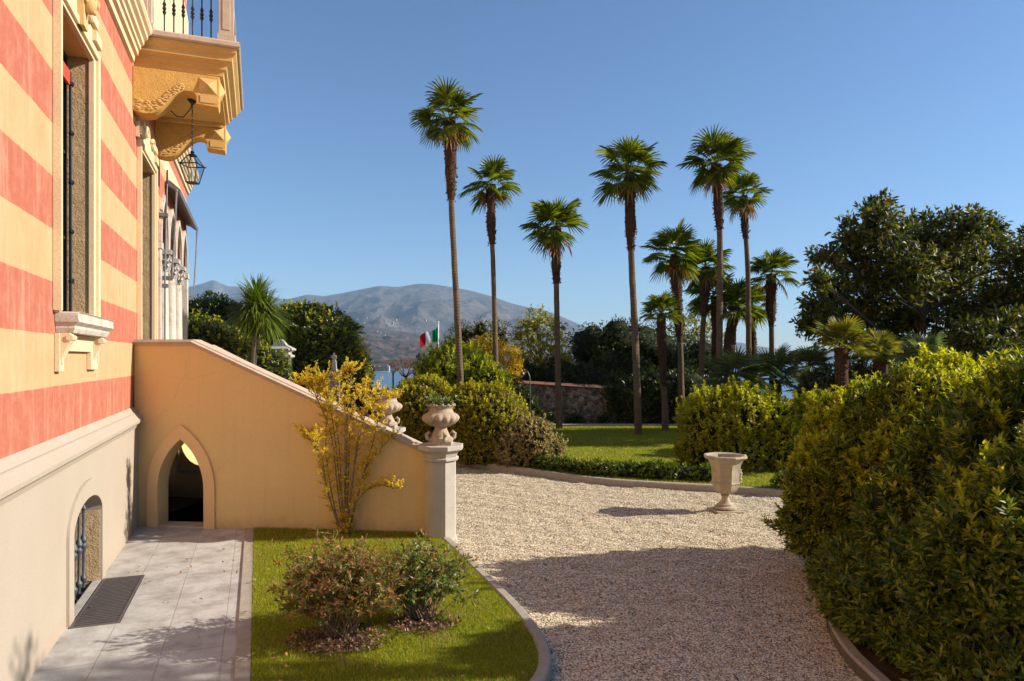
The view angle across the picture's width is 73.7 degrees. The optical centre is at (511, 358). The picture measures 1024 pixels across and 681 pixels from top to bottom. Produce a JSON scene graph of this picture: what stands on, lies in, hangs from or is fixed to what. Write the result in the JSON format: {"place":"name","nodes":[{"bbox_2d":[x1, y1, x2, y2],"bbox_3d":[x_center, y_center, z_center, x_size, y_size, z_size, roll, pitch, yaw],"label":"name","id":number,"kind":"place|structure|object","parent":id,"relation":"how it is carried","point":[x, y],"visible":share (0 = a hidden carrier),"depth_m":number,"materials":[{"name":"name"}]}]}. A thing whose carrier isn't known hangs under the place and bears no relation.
{"place":"outdoors","nodes":[
{"label":"outdoors","id":0,"kind":"place"},
{"bbox_2d":[29,526,244,680],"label":"path","id":1,"kind":"structure","parent":0,"point":[157,636],"depth_m":7.81,"materials":[{"name":"stone"}]},
{"bbox_2d":[69,575,143,628],"bbox_3d":[-5.001,3.023,8.505,0.490,0.054,1.830,0,0,-20],"label":"floor grate","id":2,"kind":"object","parent":1,"relation":"in","point":[108,605],"visible":0.96,"depth_m":8.38,"materials":[{"name":"metal"}]},
{"bbox_2d":[88,531,239,665],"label":"fallen leaves","id":3,"kind":"object","parent":1,"relation":"on","point":[180,572],"visible":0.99,"depth_m":9.47,"materials":[{"name":"brown plant"}]},
{"bbox_2d":[188,280,283,305],"bbox_3d":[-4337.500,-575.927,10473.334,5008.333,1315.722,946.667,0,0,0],"label":"mountain","id":4,"kind":"structure","parent":0,"point":[214,286],"depth_m":10749.84,"materials":[{"name":"grey stone"}]},
{"bbox_2d":[346,317,364,410],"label":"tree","id":5,"kind":"object","parent":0,"point":[356,327],"visible":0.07,"depth_m":27.95,"materials":[{"name":"green plant"}]},
{"bbox_2d":[247,527,538,680],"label":"lawn","id":6,"kind":"structure","parent":0,"point":[473,650],"depth_m":7.09,"materials":[{"name":"green plant"}]},
{"bbox_2d":[300,631,377,652],"bbox_3d":[-1.821,2.952,7.164,0.861,0.034,0.603,0,0,0],"label":"mulch bed","id":7,"kind":"object","parent":6,"relation":"on","point":[333,646],"visible":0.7,"depth_m":7.08,"materials":[{"name":"brown wood"}]},
{"bbox_2d":[266,524,411,637],"bbox_3d":[-1.836,2.383,7.359,1.532,1.223,1.450,0,0,0],"label":"nandina shrub","id":8,"kind":"object","parent":7,"relation":"on","point":[335,584],"visible":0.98,"depth_m":7.12,"materials":[{"name":"green plant"}]},
{"bbox_2d":[290,356,406,533],"bbox_3d":[-2.776,1.479,11.524,2.059,3.052,1.148,0,0,0],"label":"golden shrub","id":9,"kind":"object","parent":6,"relation":"on","point":[345,520],"visible":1,"depth_m":11.46,"materials":[{"name":"yellow plant"}]},
{"bbox_2d":[283,610,461,655],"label":"bark mulch","id":10,"kind":"object","parent":6,"relation":"on","point":[337,640],"visible":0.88,"depth_m":7.23,"materials":[{"name":"brown wood"}]},
{"bbox_2d":[254,529,524,680],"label":"fallen leaves","id":11,"kind":"object","parent":6,"relation":"on","point":[343,657],"visible":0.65,"depth_m":7.13,"materials":[{"name":"brown plant"}]},
{"bbox_2d":[395,619,450,631],"bbox_3d":[-0.996,2.952,7.580,0.683,0.034,0.381,0,0,0],"label":"mulch bed","id":12,"kind":"object","parent":6,"relation":"on","point":[426,625],"visible":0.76,"depth_m":7.53,"materials":[{"name":"brown wood"}]},
{"bbox_2d":[365,528,482,620],"bbox_3d":[-1.029,2.476,7.817,1.422,1.036,1.172,0,0,0],"label":"nandina shrub","id":13,"kind":"object","parent":12,"relation":"on","point":[426,582],"visible":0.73,"depth_m":7.67,"materials":[{"name":"green plant"}]},
{"bbox_2d":[442,537,551,680],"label":"lawn kerb","id":14,"kind":"structure","parent":6,"relation":"on","point":[543,671],"depth_m":7.55,"materials":[{"name":"stone"}]},
{"bbox_2d":[275,284,585,359],"bbox_3d":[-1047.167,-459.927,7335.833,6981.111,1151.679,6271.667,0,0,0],"label":"mountain","id":15,"kind":"structure","parent":0,"point":[433,304],"depth_m":7551.49,"materials":[{"name":"grey stone"}]},
{"bbox_2d":[168,411,720,535],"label":"ground","id":16,"kind":"structure","parent":0,"point":[175,503],"depth_m":14.80,"materials":[{"name":"grey stone"}]},
{"bbox_2d":[0,0,243,680],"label":"villa","id":17,"kind":"object","parent":16,"relation":"on","point":[96,218],"visible":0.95,"depth_m":8.92,"materials":[{"name":"paint"}]},
{"bbox_2d":[53,0,113,371],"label":"window","id":18,"kind":"structure","parent":17,"relation":"in","point":[80,326],"depth_m":8.88,"materials":[{"name":"white stone"}]},
{"bbox_2d":[74,503,99,604],"bbox_3d":[-5.486,2.550,8.452,0.384,1.800,1.720,0,0,-20],"label":"cellar window","id":19,"kind":"structure","parent":17,"relation":"in","point":[87,529],"depth_m":9.16,"materials":[{"name":"grey paint"}]},
{"bbox_2d":[136,121,158,339],"bbox_3d":[-7.343,-2.020,13.486,0.425,5.000,2.330,0,0,-20],"label":"door","id":20,"kind":"structure","parent":17,"relation":"in","point":[147,151],"depth_m":14.30,"materials":[{"name":"beige stone"}]},
{"bbox_2d":[170,98,205,184],"bbox_3d":[-6.685,-4.347,13.787,1.114,1.701,0.503,0,0,22],"label":"lantern","id":21,"kind":"object","parent":17,"relation":"hanging from","point":[191,154],"visible":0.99,"depth_m":13.66,"materials":[{"name":"metal"}]},
{"bbox_2d":[188,289,278,339],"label":"tree","id":22,"kind":"object","parent":16,"relation":"on","point":[211,306],"visible":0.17,"depth_m":26.38,"materials":[{"name":"green plant"}]},
{"bbox_2d":[132,339,462,542],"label":"staircase","id":23,"kind":"structure","parent":16,"relation":"on","point":[218,432],"depth_m":11.97,"materials":[{"name":"paint"}]},
{"bbox_2d":[372,394,401,428],"bbox_3d":[-2.600,1.103,14.200,0.632,0.693,0.647,0,0,0],"label":"garden urn","id":24,"kind":"object","parent":23,"relation":"on","point":[395,405],"visible":0.46,"depth_m":14.04,"materials":[{"name":"stone"}]},
{"bbox_2d":[375,386,395,394],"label":"urn plant","id":25,"kind":"object","parent":24,"relation":"in","point":[381,392],"visible":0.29,"depth_m":14.20,"materials":[{"name":"green plant"}]},
{"bbox_2d":[422,403,459,445],"bbox_3d":[-1.200,1.103,11.500,0.632,0.693,0.647,0,0,0],"label":"garden urn","id":26,"kind":"object","parent":23,"relation":"on","point":[440,418],"visible":0.92,"depth_m":11.31,"materials":[{"name":"stone"}]},
{"bbox_2d":[425,393,461,408],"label":"urn plant","id":27,"kind":"object","parent":26,"relation":"in","point":[444,400],"visible":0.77,"depth_m":11.45,"materials":[{"name":"green plant"}]},
{"bbox_2d":[420,321,438,346],"bbox_3d":[-4.848,0.470,39.975,1.171,5.260,0.275,0,0,6],"label":"flagpole","id":28,"kind":"object","parent":16,"relation":"on","point":[432,336],"visible":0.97,"depth_m":39.98,"materials":[{"name":"multicoloured fabric"}]},
{"bbox_2d":[566,314,657,382],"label":"laurel tree","id":29,"kind":"object","parent":16,"relation":"on","point":[608,347],"visible":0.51,"depth_m":35.21,"materials":[{"name":"green plant"}]},
{"bbox_2d":[647,320,711,386],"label":"laurel tree","id":30,"kind":"object","parent":16,"relation":"on","point":[691,356],"visible":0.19,"depth_m":35.70,"materials":[{"name":"green plant"}]},
{"bbox_2d":[666,303,724,352],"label":"mixed tree","id":31,"kind":"object","parent":16,"relation":"on","point":[695,323],"visible":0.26,"depth_m":38.55,"materials":[{"name":"green plant"}]},
{"bbox_2d":[358,325,574,368],"bbox_3d":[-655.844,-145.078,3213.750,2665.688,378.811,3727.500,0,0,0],"label":"wooded hill","id":32,"kind":"structure","parent":0,"point":[389,346],"depth_m":2600.34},
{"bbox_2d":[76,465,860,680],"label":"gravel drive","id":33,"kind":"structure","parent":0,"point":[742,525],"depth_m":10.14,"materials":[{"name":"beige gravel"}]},
{"bbox_2d":[234,528,253,680],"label":"path kerb","id":34,"kind":"structure","parent":33,"relation":"on","point":[242,670],"depth_m":7.88,"materials":[{"name":"stone"}]},
{"bbox_2d":[379,371,453,442],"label":"hedge","id":35,"kind":"object","parent":33,"relation":"on","point":[413,400],"visible":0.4,"depth_m":20.19,"materials":[{"name":"green plant"}]},
{"bbox_2d":[490,410,568,467],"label":"azalea bush","id":36,"kind":"object","parent":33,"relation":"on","point":[530,437],"visible":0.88,"depth_m":18.59,"materials":[{"name":"green plant"}]},
{"bbox_2d":[525,451,711,482],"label":"border hedge","id":37,"kind":"object","parent":33,"relation":"on","point":[658,469],"visible":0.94,"depth_m":17.02,"materials":[{"name":"green plant"}]},
{"bbox_2d":[456,466,862,680],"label":"loose pebbles","id":38,"kind":"object","parent":33,"relation":"on","point":[688,658],"visible":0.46,"depth_m":9.05,"materials":[{"name":"beige gravel"}]},
{"bbox_2d":[503,495,848,680],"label":"fallen leaves","id":39,"kind":"object","parent":33,"relation":"on","point":[779,621],"visible":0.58,"depth_m":7.89,"materials":[{"name":"brown plant"}]},
{"bbox_2d":[704,452,747,513],"bbox_3d":[4.322,2.542,13.829,0.837,1.175,0.837,0,0,14],"label":"stone vase","id":40,"kind":"object","parent":33,"relation":"on","point":[726,471],"visible":1,"depth_m":13.63,"materials":[{"name":"beige stone"}]},
{"bbox_2d":[671,375,833,471],"bbox_3d":[7.421,1.772,18.594,6.312,2.639,2.306,0,0,0],"label":"hedge","id":41,"kind":"object","parent":33,"relation":"on","point":[758,428],"visible":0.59,"depth_m":17.97,"materials":[{"name":"green plant"}]},
{"bbox_2d":[187,0,1023,350],"label":"sky","id":42,"kind":"structure","parent":0,"point":[324,184],"materials":[{"name":"blue"}]},
{"bbox_2d":[520,423,780,488],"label":"garden lawn","id":43,"kind":"structure","parent":0,"point":[667,457],"depth_m":22.51,"materials":[{"name":"green plant"}]},
{"bbox_2d":[258,298,375,411],"bbox_3d":[-7.446,0.365,26.010,4.496,5.387,2.792,0,0,0],"label":"tree","id":44,"kind":"object","parent":43,"relation":"on","point":[322,333],"visible":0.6,"depth_m":25.18,"materials":[{"name":"green plant"}]},
{"bbox_2d":[309,385,342,403],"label":"autumn shrub","id":45,"kind":"object","parent":43,"relation":"on","point":[331,391],"visible":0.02,"depth_m":22.26,"materials":[{"name":"yellow plant"}]},
{"bbox_2d":[356,335,376,416],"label":"thin tree","id":46,"kind":"object","parent":43,"relation":"on","point":[365,365],"visible":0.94,"depth_m":25.05,"materials":[{"name":"green plant"}]},
{"bbox_2d":[340,385,397,420],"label":"hedge","id":47,"kind":"object","parent":43,"relation":"on","point":[361,404],"visible":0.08,"depth_m":29.61,"materials":[{"name":"green plant"}]},
{"bbox_2d":[390,368,395,385],"bbox_3d":[-6.270,1.775,36.000,0.340,2.650,0.331,0,0,0],"label":"globe lamp","id":48,"kind":"object","parent":43,"relation":"on","point":[392,371],"visible":0.48,"depth_m":35.96,"materials":[{"name":"metal"}]},
{"bbox_2d":[389,358,420,380],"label":"bare tree","id":49,"kind":"object","parent":43,"relation":"on","point":[395,366],"visible":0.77,"depth_m":31.90,"materials":[{"name":"brown plant"}]},
{"bbox_2d":[414,352,422,373],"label":"tree","id":50,"kind":"object","parent":43,"relation":"on","point":[419,355],"visible":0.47,"depth_m":32.95,"materials":[{"name":"plant"}]},
{"bbox_2d":[409,76,482,390],"bbox_3d":[-2.178,-3.337,24.087,2.502,12.680,2.634,0,0,23],"label":"fan palm","id":51,"kind":"object","parent":43,"relation":"on","point":[452,133],"visible":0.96,"depth_m":23.87,"materials":[{"name":"green plant"}]},
{"bbox_2d":[410,332,513,388],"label":"bush","id":52,"kind":"object","parent":43,"relation":"on","point":[441,361],"visible":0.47,"depth_m":25.50,"materials":[{"name":"green plant"}]},
{"bbox_2d":[445,316,515,361],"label":"dark tree","id":53,"kind":"object","parent":43,"relation":"on","point":[480,329],"visible":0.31,"depth_m":35.73,"materials":[{"name":"green plant"}]},
{"bbox_2d":[444,376,530,465],"bbox_3d":[-0.759,1.776,19.992,3.098,2.574,2.540,0,0,0],"label":"hedge","id":54,"kind":"object","parent":43,"relation":"on","point":[485,411],"visible":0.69,"depth_m":19.18,"materials":[{"name":"green plant"}]},
{"bbox_2d":[458,154,522,366],"bbox_3d":[-0.933,-2.513,26.936,2.641,11.030,2.400,0,0,19],"label":"fan palm","id":55,"kind":"object","parent":43,"relation":"on","point":[492,170],"visible":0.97,"depth_m":26.91,"materials":[{"name":"green plant"}]},
{"bbox_2d":[465,330,525,383],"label":"yellow tree","id":56,"kind":"object","parent":43,"relation":"on","point":[512,353],"visible":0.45,"depth_m":30.89,"materials":[{"name":"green plant"}]},
{"bbox_2d":[520,370,530,416],"bbox_3d":[0.597,1.765,30.600,0.469,2.470,0.200,0,0,0],"label":"hooked lamp","id":57,"kind":"object","parent":43,"relation":"on","point":[522,372],"visible":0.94,"depth_m":30.59,"materials":[{"name":"grey metal"}]},
{"bbox_2d":[509,303,577,374],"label":"magnolia tree","id":58,"kind":"object","parent":43,"relation":"on","point":[534,325],"visible":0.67,"depth_m":33.39,"materials":[{"name":"green plant"}]},
{"bbox_2d":[519,197,589,427],"bbox_3d":[1.755,-1.957,28.864,3.064,9.824,3.052,0,0,0],"label":"fan palm","id":59,"kind":"object","parent":43,"relation":"on","point":[557,214],"visible":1,"depth_m":28.64,"materials":[{"name":"green plant"}]},
{"bbox_2d":[512,380,626,422],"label":"boundary wall","id":60,"kind":"structure","parent":43,"relation":"on","point":[587,403],"depth_m":31.40,"materials":[{"name":"stone"}]},
{"bbox_2d":[501,368,627,423],"bbox_3d":[2.265,1.713,31.045,7.740,2.784,1.327,0,0,0],"label":"ivy","id":61,"kind":"object","parent":60,"relation":"attached to","point":[610,393],"visible":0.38,"depth_m":31.00,"materials":[{"name":"green plant"}]},
{"bbox_2d":[514,355,624,385],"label":"hedge","id":62,"kind":"object","parent":43,"relation":"on","point":[581,373],"visible":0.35,"depth_m":33.00,"materials":[{"name":"green plant"}]},
{"bbox_2d":[550,424,676,425],"bbox_3d":[5.000,2.980,30.175,8.000,0.140,0.350,0,0,0],"label":"garden path edge","id":63,"kind":"object","parent":43,"relation":"on","point":[612,424],"visible":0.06,"depth_m":30.00,"materials":[{"name":"grey stone"}]},
{"bbox_2d":[456,461,783,496],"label":"garden kerb","id":64,"kind":"structure","parent":43,"relation":"on","point":[649,484],"depth_m":16.50,"materials":[{"name":"stone"}]},
{"bbox_2d":[769,466,795,487],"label":"groundcover shrub","id":65,"kind":"object","parent":64,"relation":"on","point":[778,477],"visible":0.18,"depth_m":15.56,"materials":[{"name":"green plant"}]},
{"bbox_2d":[587,135,669,434],"bbox_3d":[4.514,-2.891,26.787,3.179,11.796,2.809,0,0,0],"label":"fan palm","id":66,"kind":"object","parent":43,"relation":"on","point":[630,185],"visible":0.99,"depth_m":26.57,"materials":[{"name":"green plant"}]},
{"bbox_2d":[638,289,685,430],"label":"fan palm","id":67,"kind":"object","parent":43,"relation":"on","point":[665,300],"visible":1,"depth_m":27.87,"materials":[{"name":"green plant"}]},
{"bbox_2d":[614,364,713,423],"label":"hedge","id":68,"kind":"object","parent":43,"relation":"on","point":[651,407],"visible":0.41,"depth_m":30.43,"materials":[{"name":"green plant"}]},
{"bbox_2d":[638,218,707,422],"bbox_3d":[7.066,-1.476,29.931,3.117,9.458,3.226,0,0,0],"label":"fan palm","id":69,"kind":"object","parent":43,"relation":"on","point":[675,268],"visible":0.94,"depth_m":29.82,"materials":[{"name":"green plant"}]},
{"bbox_2d":[682,237,736,378],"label":"fan palm","id":70,"kind":"object","parent":43,"relation":"on","point":[706,272],"visible":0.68,"depth_m":32.81,"materials":[{"name":"green plant"}]},
{"bbox_2d":[682,272,738,388],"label":"fan palm","id":71,"kind":"object","parent":43,"relation":"on","point":[694,304],"visible":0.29,"depth_m":33.85,"materials":[{"name":"green plant"}]},
{"bbox_2d":[675,123,755,386],"bbox_3d":[7.805,-2.888,26.025,2.784,11.781,2.672,0,0,-35],"label":"fan palm","id":72,"kind":"object","parent":43,"relation":"on","point":[717,176],"visible":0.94,"depth_m":25.83,"materials":[{"name":"green plant"}]},
{"bbox_2d":[692,345,772,391],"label":"fan palm","id":73,"kind":"object","parent":43,"relation":"on","point":[737,360],"visible":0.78,"depth_m":23.68,"materials":[{"name":"green plant"}]},
{"bbox_2d":[709,277,768,385],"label":"fan palm","id":74,"kind":"object","parent":43,"relation":"on","point":[736,291],"visible":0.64,"depth_m":32.62,"materials":[{"name":"green plant"}]},
{"bbox_2d":[722,172,774,395],"bbox_3d":[9.785,-2.539,28.953,2.452,11.079,2.225,0,0,0],"label":"fan palm","id":75,"kind":"object","parent":43,"relation":"on","point":[743,206],"visible":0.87,"depth_m":28.90,"materials":[{"name":"green plant"}]},
{"bbox_2d":[726,282,778,355],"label":"fan palm","id":76,"kind":"object","parent":43,"relation":"on","point":[756,320],"visible":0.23,"depth_m":34.84,"materials":[{"name":"green plant"}]},
{"bbox_2d":[745,247,799,354],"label":"fan palm","id":77,"kind":"object","parent":43,"relation":"on","point":[769,262],"visible":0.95,"depth_m":32.79,"materials":[{"name":"green plant"}]},
{"bbox_2d":[750,342,805,400],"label":"fan palm","id":78,"kind":"object","parent":43,"relation":"on","point":[778,361],"visible":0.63,"depth_m":25.76,"materials":[{"name":"green plant"}]},
{"bbox_2d":[783,363,825,402],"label":"fan palm","id":79,"kind":"object","parent":43,"relation":"on","point":[798,377],"visible":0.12,"depth_m":22.03,"materials":[{"name":"green plant"}]},
{"bbox_2d":[789,344,833,375],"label":"fan palm","id":80,"kind":"object","parent":43,"relation":"on","point":[813,357],"visible":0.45,"depth_m":26.72,"materials":[{"name":"green plant"}]},
{"bbox_2d":[802,314,879,392],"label":"fan palm","id":81,"kind":"object","parent":43,"relation":"on","point":[835,331],"visible":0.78,"depth_m":18.84,"materials":[{"name":"green plant"}]},
{"bbox_2d":[793,354,915,396],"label":"hedge","id":82,"kind":"object","parent":43,"relation":"on","point":[822,380],"visible":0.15,"depth_m":21.22,"materials":[{"name":"green plant"}]},
{"bbox_2d":[852,327,905,383],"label":"fan palm","id":83,"kind":"object","parent":43,"relation":"on","point":[880,363],"visible":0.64,"depth_m":20.83,"materials":[{"name":"green plant"}]},
{"bbox_2d":[788,186,1023,367],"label":"magnolia tree","id":84,"kind":"object","parent":43,"relation":"on","point":[929,266],"visible":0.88,"depth_m":24.70,"materials":[{"name":"green plant"}]},
{"bbox_2d":[885,330,958,370],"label":"fan palm","id":85,"kind":"object","parent":43,"relation":"on","point":[933,342],"visible":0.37,"depth_m":17.98,"materials":[{"name":"green plant"}]},
{"bbox_2d":[370,360,1013,400],"bbox_3d":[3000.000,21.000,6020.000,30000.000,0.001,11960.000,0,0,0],"label":"lake","id":86,"kind":"structure","parent":0,"point":[387,377],"depth_m":703.99,"materials":[{"name":"blue liquid"}]},
{"bbox_2d":[374,365,389,371],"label":"island castle","id":87,"kind":"structure","parent":86,"relation":"in","point":[385,368],"depth_m":1045.00,"materials":[{"name":"stone"}]},
{"bbox_2d":[735,342,997,359],"bbox_3d":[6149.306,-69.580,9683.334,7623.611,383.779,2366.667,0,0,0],"label":"distant hill","id":88,"kind":"structure","parent":0,"point":[743,346],"depth_m":10169.92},
{"bbox_2d":[825,618,912,680],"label":"planting bed","id":89,"kind":"object","parent":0,"point":[891,672],"visible":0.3,"depth_m":6.64,"materials":[{"name":"brown soil"}]},
{"bbox_2d":[825,619,890,680],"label":"bed kerb","id":90,"kind":"structure","parent":89,"relation":"on","point":[855,655],"depth_m":6.80,"materials":[{"name":"stone"}]},
{"bbox_2d":[761,341,1011,561],"bbox_3d":[6.428,1.457,9.522,5.550,3.396,3.758,0,0,0],"label":"hedge","id":91,"kind":"object","parent":89,"relation":"on","point":[857,428],"visible":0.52,"depth_m":9.31,"materials":[{"name":"green plant"}]},
{"bbox_2d":[801,347,1023,680],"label":"hedge","id":92,"kind":"object","parent":89,"relation":"on","point":[918,574],"visible":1,"depth_m":6.29,"materials":[{"name":"green plant"}]},
{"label":"gravel path","id":93,"kind":"structure","parent":0,"visible":0},
{"bbox_2d":[188,309,295,381],"bbox_3d":[-9.409,0.712,22.003,4.852,4.688,2.179,0,0,0],"label":"hedge","id":94,"kind":"object","parent":93,"relation":"on","point":[214,332],"visible":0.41,"depth_m":21.55,"materials":[{"name":"green plant"}]},
{"bbox_2d":[221,271,296,364],"bbox_3d":[-7.810,0.162,21.012,2.459,5.879,2.106,0,0,0],"label":"cordyline","id":95,"kind":"object","parent":93,"relation":"on","point":[256,315],"visible":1,"depth_m":20.76,"materials":[{"name":"green plant"}]},
{"bbox_2d":[270,339,295,380],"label":"gate pier","id":96,"kind":"structure","parent":93,"relation":"on","point":[287,348],"depth_m":23.82,"materials":[{"name":"stone"}]},
{"bbox_2d":[327,353,340,401],"bbox_3d":[-6.260,1.455,24.000,0.414,3.290,0.414,0,0,0],"label":"statue","id":97,"kind":"object","parent":93,"relation":"on","point":[333,365],"visible":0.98,"depth_m":23.82,"materials":[{"name":"grey stone"}]}
]}

